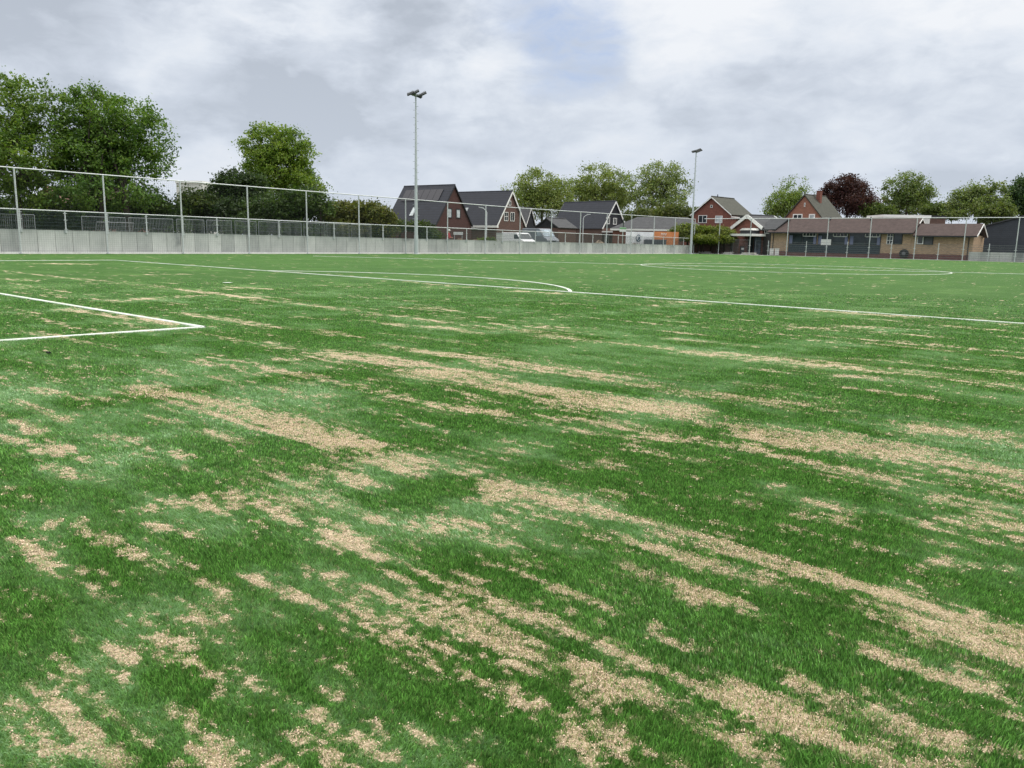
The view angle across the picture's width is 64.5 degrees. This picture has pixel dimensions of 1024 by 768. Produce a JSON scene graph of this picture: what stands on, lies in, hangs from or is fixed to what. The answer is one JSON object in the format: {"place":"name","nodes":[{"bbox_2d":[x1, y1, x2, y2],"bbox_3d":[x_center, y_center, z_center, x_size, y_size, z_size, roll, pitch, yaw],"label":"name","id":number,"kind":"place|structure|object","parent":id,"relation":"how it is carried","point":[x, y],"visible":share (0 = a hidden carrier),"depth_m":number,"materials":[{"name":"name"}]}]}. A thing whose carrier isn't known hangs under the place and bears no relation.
{"place":"outdoors","nodes":[
{"label":"outdoors","id":0,"kind":"place"},
{"bbox_2d":[0,254,1023,767],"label":"artificial turf","id":1,"kind":"structure","parent":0,"point":[984,282],"depth_m":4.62,"materials":[{"name":"green plant"}]},
{"bbox_2d":[0,256,1023,340],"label":"pitch lines","id":2,"kind":"object","parent":1,"relation":"on","point":[201,326],"visible":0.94,"depth_m":19.57,"materials":[{"name":"white paint"}]},
{"bbox_2d":[0,356,1023,767],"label":"sand infill","id":3,"kind":"object","parent":1,"relation":"on","point":[546,498],"visible":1,"depth_m":3.60,"materials":[{"name":"beige sand"}]},
{"bbox_2d":[689,148,702,253],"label":"floodlight mast","id":4,"kind":"object","parent":1,"relation":"on","point":[693,204],"visible":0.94,"depth_m":104.77,"materials":[{"name":"metal"}]},
{"bbox_2d":[731,240,749,253],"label":"site fence panel","id":5,"kind":"object","parent":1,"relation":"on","point":[736,246],"visible":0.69,"depth_m":107.46,"materials":[{"name":"metal"}]},
{"bbox_2d":[0,0,1023,234],"label":"sky","id":6,"kind":"structure","parent":0,"point":[769,91],"materials":[{"name":"grey"}]},
{"bbox_2d":[556,200,624,242],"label":"brick house","id":7,"kind":"structure","parent":0,"point":[600,207],"depth_m":125.88,"materials":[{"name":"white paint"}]},
{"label":"paved yard","id":8,"kind":"structure","parent":0,"visible":0},
{"bbox_2d":[500,165,580,220],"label":"tree","id":9,"kind":"object","parent":8,"relation":"on","point":[543,196],"visible":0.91,"depth_m":148.01,"materials":[{"name":"green plant"}]},
{"bbox_2d":[564,161,638,210],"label":"tree","id":10,"kind":"object","parent":8,"relation":"on","point":[591,190],"visible":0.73,"depth_m":153.09,"materials":[{"name":"green plant"}]},
{"bbox_2d":[618,159,698,209],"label":"tree","id":11,"kind":"object","parent":8,"relation":"on","point":[651,184],"visible":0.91,"depth_m":147.50,"materials":[{"name":"green plant"}]},
{"bbox_2d":[621,201,697,221],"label":"bush","id":12,"kind":"object","parent":8,"relation":"on","point":[674,209],"visible":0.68,"depth_m":138.38,"materials":[{"name":"green plant"}]},
{"bbox_2d":[690,194,778,230],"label":"brick house","id":13,"kind":"structure","parent":8,"relation":"on","point":[717,206],"depth_m":120.38,"materials":[{"name":"red brick"}]},
{"bbox_2d":[698,215,706,222],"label":"window","id":14,"kind":"structure","parent":13,"relation":"in","point":[701,218],"depth_m":121.42,"materials":[{"name":"white paint"}]},
{"bbox_2d":[715,216,722,222],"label":"window","id":15,"kind":"structure","parent":13,"relation":"in","point":[718,221],"depth_m":119.67,"materials":[{"name":"white paint"}]},
{"bbox_2d":[730,214,789,254],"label":"clubhouse","id":16,"kind":"structure","parent":8,"relation":"on","point":[743,231],"depth_m":107.91,"materials":[{"name":"grey brick"}]},
{"bbox_2d":[747,237,753,253],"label":"window","id":17,"kind":"structure","parent":16,"relation":"in","point":[751,241],"depth_m":108.90,"materials":[{"name":"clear glass"}]},
{"bbox_2d":[753,237,761,253],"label":"window","id":18,"kind":"structure","parent":16,"relation":"in","point":[758,239],"depth_m":107.86,"materials":[{"name":"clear glass"}]},
{"bbox_2d":[758,174,815,217],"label":"tree","id":19,"kind":"object","parent":8,"relation":"on","point":[781,207],"visible":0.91,"depth_m":148.39,"materials":[{"name":"green plant"}]},
{"bbox_2d":[784,191,841,217],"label":"brick house","id":20,"kind":"structure","parent":8,"relation":"on","point":[818,205],"depth_m":125.69,"materials":[{"name":"red brick"}]},
{"bbox_2d":[793,214,802,217],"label":"window","id":21,"kind":"structure","parent":20,"relation":"in","point":[794,215],"depth_m":126.14,"materials":[{"name":"white paint"}]},
{"bbox_2d":[814,173,883,217],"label":"tree","id":22,"kind":"object","parent":8,"relation":"on","point":[850,195],"visible":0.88,"depth_m":139.34,"materials":[{"name":"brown plant"}]},
{"bbox_2d":[767,217,987,260],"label":"pavilion","id":23,"kind":"structure","parent":8,"relation":"on","point":[895,238],"depth_m":97.32,"materials":[{"name":"beige brick"}]},
{"bbox_2d":[788,233,816,244],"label":"window","id":24,"kind":"structure","parent":23,"relation":"in","point":[802,239],"depth_m":103.05,"materials":[{"name":"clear glass"}]},
{"bbox_2d":[817,234,848,244],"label":"window","id":25,"kind":"structure","parent":23,"relation":"in","point":[834,238],"depth_m":100.27,"materials":[{"name":"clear glass"}]},
{"bbox_2d":[849,234,880,245],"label":"window","id":26,"kind":"structure","parent":23,"relation":"in","point":[853,236],"depth_m":98.04,"materials":[{"name":"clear glass"}]},
{"bbox_2d":[886,234,893,243],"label":"window","id":27,"kind":"structure","parent":23,"relation":"in","point":[890,239],"depth_m":96.12,"materials":[{"name":"white paint"}]},
{"bbox_2d":[893,234,902,243],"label":"window","id":28,"kind":"structure","parent":23,"relation":"in","point":[897,239],"depth_m":95.56,"materials":[{"name":"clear glass"}]},
{"bbox_2d":[917,237,923,243],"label":"window","id":29,"kind":"structure","parent":23,"relation":"in","point":[920,239],"depth_m":93.97,"materials":[{"name":"white paint"}]},
{"bbox_2d":[923,237,933,244],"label":"window","id":30,"kind":"structure","parent":23,"relation":"in","point":[926,242],"depth_m":93.41,"materials":[{"name":"black glass"}]},
{"bbox_2d":[856,199,898,217],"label":"bush","id":31,"kind":"object","parent":8,"relation":"on","point":[877,209],"visible":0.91,"depth_m":137.24,"materials":[{"name":"green plant"}]},
{"bbox_2d":[899,249,908,257],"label":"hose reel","id":32,"kind":"object","parent":8,"relation":"on","point":[902,252],"visible":0.62,"depth_m":95.01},
{"bbox_2d":[877,170,942,214],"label":"tree","id":33,"kind":"object","parent":8,"relation":"on","point":[907,198],"visible":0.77,"depth_m":144.22,"materials":[{"name":"green plant"}]},
{"bbox_2d":[916,200,969,223],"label":"bush","id":34,"kind":"object","parent":8,"relation":"on","point":[937,207],"visible":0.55,"depth_m":139.40,"materials":[{"name":"green plant"}]},
{"bbox_2d":[934,175,1015,223],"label":"tree","id":35,"kind":"object","parent":8,"relation":"on","point":[960,201],"visible":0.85,"depth_m":131.10,"materials":[{"name":"green plant"}]},
{"bbox_2d":[972,199,1019,224],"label":"bush","id":36,"kind":"object","parent":8,"relation":"on","point":[1006,209],"visible":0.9,"depth_m":124.82,"materials":[{"name":"green plant"}]},
{"bbox_2d":[983,215,1023,252],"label":"barn","id":37,"kind":"structure","parent":8,"relation":"on","point":[993,239],"depth_m":94.54,"materials":[{"name":"grey metal"}]},
{"bbox_2d":[1000,172,1023,215],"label":"tree","id":38,"kind":"object","parent":8,"relation":"on","point":[1017,197],"visible":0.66,"depth_m":135.30,"materials":[{"name":"green plant"}]},
{"label":"ground","id":39,"kind":"structure","parent":0,"visible":0},
{"bbox_2d":[0,222,539,237],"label":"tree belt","id":40,"kind":"object","parent":39,"relation":"on","point":[245,234],"depth_m":209.32,"materials":[{"name":"green plant"}]},
{"bbox_2d":[0,229,689,252],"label":"retaining wall","id":41,"kind":"structure","parent":39,"relation":"on","point":[163,244],"depth_m":60.26,"materials":[{"name":"concrete"}]},
{"bbox_2d":[0,208,688,245],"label":"railing","id":42,"kind":"object","parent":41,"relation":"attached to","point":[331,233],"visible":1,"depth_m":61.48,"materials":[{"name":"metal"}]},
{"bbox_2d":[0,166,695,253],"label":"ball stop fence","id":43,"kind":"object","parent":39,"relation":"on","point":[181,208],"visible":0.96,"depth_m":61.90,"materials":[{"name":"grey metal"}]},
{"bbox_2d":[407,89,426,253],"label":"floodlight mast","id":44,"kind":"object","parent":39,"relation":"on","point":[420,96],"visible":0.97,"depth_m":69.44,"materials":[{"name":"metal"}]},
{"bbox_2d":[0,252,1003,261],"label":"kerb","id":45,"kind":"structure","parent":39,"relation":"on","point":[363,253],"depth_m":64.62,"materials":[{"name":"concrete"}]},
{"bbox_2d":[610,217,699,244],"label":"building","id":46,"kind":"structure","parent":39,"relation":"on","point":[662,220],"depth_m":116.37,"materials":[{"name":"grey brick"}]},
{"bbox_2d":[666,222,737,251],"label":"hedge","id":47,"kind":"object","parent":39,"relation":"on","point":[704,234],"visible":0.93,"depth_m":107.89,"materials":[{"name":"green plant"}]},
{"bbox_2d":[692,238,739,253],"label":"brick wall","id":48,"kind":"structure","parent":39,"relation":"on","point":[707,247],"depth_m":110.09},
{"bbox_2d":[702,217,1023,261],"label":"ball stop fence","id":49,"kind":"object","parent":39,"relation":"on","point":[868,254],"visible":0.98,"depth_m":94.32,"materials":[{"name":"grey metal"}]},
{"bbox_2d":[867,215,930,223],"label":"flat roofed building","id":50,"kind":"structure","parent":39,"relation":"on","point":[926,218],"depth_m":128.07,"materials":[{"name":"white paint"}]},
{"bbox_2d":[930,216,946,223],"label":"flat roofed building","id":51,"kind":"structure","parent":39,"relation":"on","point":[937,219],"depth_m":130.13,"materials":[{"name":"brown brick"}]},
{"bbox_2d":[968,252,1023,261],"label":"retaining wall","id":52,"kind":"structure","parent":39,"relation":"on","point":[999,257],"depth_m":86.99,"materials":[{"name":"concrete"}]},
{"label":"raised ground","id":53,"kind":"structure","parent":0,"visible":0},
{"bbox_2d":[21,214,35,229],"bbox_3d":[-30.534,-9.963,51.274,0.640,1.479,0.770,10,13,40],"label":"site fence panel","id":54,"kind":"object","parent":53,"relation":"on","point":[28,220],"visible":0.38,"depth_m":51.22,"materials":[{"name":"metal"}]},
{"bbox_2d":[0,69,70,228],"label":"tree","id":55,"kind":"object","parent":53,"relation":"on","point":[19,135],"visible":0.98,"depth_m":63.25,"materials":[{"name":"green plant"}]},
{"bbox_2d":[0,190,193,232],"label":"bush","id":56,"kind":"object","parent":53,"relation":"on","point":[162,211],"visible":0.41,"depth_m":68.81,"materials":[{"name":"green plant"}]},
{"bbox_2d":[81,216,125,231],"bbox_3d":[-27.502,-10.528,54.747,0.640,1.490,2.990,9,13,37],"label":"site fence panel","id":57,"kind":"object","parent":53,"relation":"on","point":[103,224],"visible":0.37,"depth_m":54.82,"materials":[{"name":"metal"}]},
{"bbox_2d":[28,78,181,231],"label":"tree","id":58,"kind":"object","parent":53,"relation":"on","point":[105,149],"visible":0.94,"depth_m":65.20,"materials":[{"name":"green plant"}]},
{"bbox_2d":[95,222,133,231],"bbox_3d":[-26.514,-10.254,54.114,2.430,1.184,0.044,-10,43,-48],"label":"site fence panel","id":59,"kind":"object","parent":53,"relation":"on","point":[118,226],"visible":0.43,"depth_m":54.16,"materials":[{"name":"metal"}]},
{"bbox_2d":[128,217,173,232],"bbox_3d":[-25.408,-10.930,57.215,0.640,1.497,3.178,10,13,40],"label":"site fence panel","id":60,"kind":"object","parent":53,"relation":"on","point":[144,223],"visible":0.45,"depth_m":57.24,"materials":[{"name":"metal"}]},
{"bbox_2d":[176,219,204,233],"bbox_3d":[-23.456,-11.256,59.236,0.640,1.504,2.119,10,13,41],"label":"site fence panel","id":61,"kind":"object","parent":53,"relation":"on","point":[188,226],"visible":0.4,"depth_m":59.12,"materials":[{"name":"metal"}]},
{"bbox_2d":[175,181,218,233],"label":"flat roofed building","id":62,"kind":"structure","parent":53,"relation":"on","point":[203,185],"depth_m":120.14,"materials":[{"name":"white paint"}]},
{"bbox_2d":[173,180,223,233],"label":"bush","id":63,"kind":"object","parent":53,"relation":"on","point":[192,199],"visible":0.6,"depth_m":78.98,"materials":[{"name":"green plant"}]},
{"bbox_2d":[206,220,231,233],"bbox_3d":[-21.964,-11.530,60.926,0.640,1.509,2.082,9,13,39],"label":"site fence panel","id":64,"kind":"object","parent":53,"relation":"on","point":[222,225],"visible":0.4,"depth_m":61.04,"materials":[{"name":"metal"}]},
{"bbox_2d":[197,165,276,233],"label":"bush","id":65,"kind":"object","parent":53,"relation":"on","point":[233,176],"visible":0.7,"depth_m":80.54,"materials":[{"name":"green plant"}]},
{"bbox_2d":[235,221,256,234],"bbox_3d":[-20.479,-11.771,62.429,0.640,1.514,1.818,10,13,41],"label":"site fence panel","id":66,"kind":"object","parent":53,"relation":"on","point":[245,224],"visible":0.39,"depth_m":62.35,"materials":[{"name":"metal"}]},
{"bbox_2d":[258,221,277,234],"bbox_3d":[-19.214,-12.031,64.014,0.640,1.519,1.916,8,12,34],"label":"site fence panel","id":67,"kind":"object","parent":53,"relation":"on","point":[272,231],"visible":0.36,"depth_m":63.79,"materials":[{"name":"metal"}]},
{"bbox_2d":[214,180,339,235],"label":"bush","id":68,"kind":"object","parent":53,"relation":"on","point":[280,208],"visible":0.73,"depth_m":79.11,"materials":[{"name":"green plant"}]},
{"bbox_2d":[228,121,333,198],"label":"tree","id":69,"kind":"object","parent":53,"relation":"on","point":[272,156],"visible":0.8,"depth_m":88.90,"materials":[{"name":"green plant"}]},
{"bbox_2d":[280,222,301,235],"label":"site fence panel","id":70,"kind":"object","parent":53,"relation":"on","point":[290,228],"visible":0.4,"depth_m":65.54,"materials":[{"name":"metal"}]},
{"bbox_2d":[326,223,348,236],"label":"site fence panel","id":71,"kind":"object","parent":53,"relation":"on","point":[339,228],"visible":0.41,"depth_m":69.22,"materials":[{"name":"metal"}]},
{"bbox_2d":[317,198,400,237],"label":"hedge","id":72,"kind":"object","parent":53,"relation":"on","point":[365,212],"visible":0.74,"depth_m":82.95,"materials":[{"name":"green plant"}]},
{"bbox_2d":[397,218,443,238],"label":"hedge","id":73,"kind":"object","parent":53,"relation":"on","point":[424,229],"visible":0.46,"depth_m":99.12,"materials":[{"name":"green plant"}]},
{"bbox_2d":[392,184,472,239],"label":"brick house","id":74,"kind":"structure","parent":53,"relation":"on","point":[443,193],"depth_m":105.95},
{"bbox_2d":[448,208,451,217],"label":"window","id":75,"kind":"structure","parent":74,"relation":"in","point":[449,211],"depth_m":104.88,"materials":[{"name":"white glass"}]},
{"bbox_2d":[456,209,460,217],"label":"window","id":76,"kind":"structure","parent":74,"relation":"in","point":[458,214],"depth_m":106.23,"materials":[{"name":"white glass"}]},
{"bbox_2d":[476,235,496,244],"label":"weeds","id":77,"kind":"object","parent":53,"relation":"on","point":[488,238],"visible":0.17,"depth_m":79.66,"materials":[{"name":"green plant"}]},
{"bbox_2d":[459,190,526,238],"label":"brick house","id":78,"kind":"structure","parent":53,"relation":"on","point":[506,198],"depth_m":112.58,"materials":[{"name":"brown brick"}]},
{"bbox_2d":[504,212,507,220],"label":"window","id":79,"kind":"structure","parent":78,"relation":"in","point":[505,214],"depth_m":111.56,"materials":[{"name":"white paint"}]},
{"bbox_2d":[510,212,514,220],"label":"window","id":80,"kind":"structure","parent":78,"relation":"in","point":[512,216],"depth_m":112.68,"materials":[{"name":"white paint"}]},
{"bbox_2d":[503,232,534,241],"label":"van","id":81,"kind":"object","parent":53,"relation":"on","point":[506,236],"visible":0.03,"depth_m":89.23,"materials":[{"name":"white paint"}]},
{"bbox_2d":[519,207,535,227],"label":"brick house","id":82,"kind":"structure","parent":53,"relation":"on","point":[530,217],"depth_m":129.34,"materials":[{"name":"white paint"}]},
{"bbox_2d":[522,228,558,241],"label":"van","id":83,"kind":"object","parent":53,"relation":"on","point":[540,232],"visible":0.26,"depth_m":95.87,"materials":[{"name":"grey paint"}]},
{"bbox_2d":[534,217,577,242],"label":"shed","id":84,"kind":"structure","parent":53,"relation":"on","point":[558,224],"depth_m":116.41,"materials":[{"name":"grey brick"}]},
{"bbox_2d":[620,227,625,243],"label":"sign","id":85,"kind":"object","parent":53,"relation":"on","point":[622,230],"visible":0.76,"depth_m":98.22,"materials":[{"name":"white paint"}]},
{"bbox_2d":[625,231,652,243],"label":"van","id":86,"kind":"object","parent":53,"relation":"on","point":[641,234],"visible":0.41,"depth_m":104.75,"materials":[{"name":"white metal"}]},
{"bbox_2d":[644,239,666,244],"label":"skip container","id":87,"kind":"object","parent":53,"relation":"on","point":[654,242],"visible":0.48,"depth_m":103.24,"materials":[{"name":"grey metal"}]},
{"bbox_2d":[654,231,678,244],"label":"shipping container","id":88,"kind":"object","parent":53,"relation":"on","point":[659,235],"visible":0.44,"depth_m":106.79,"materials":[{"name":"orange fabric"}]}
]}

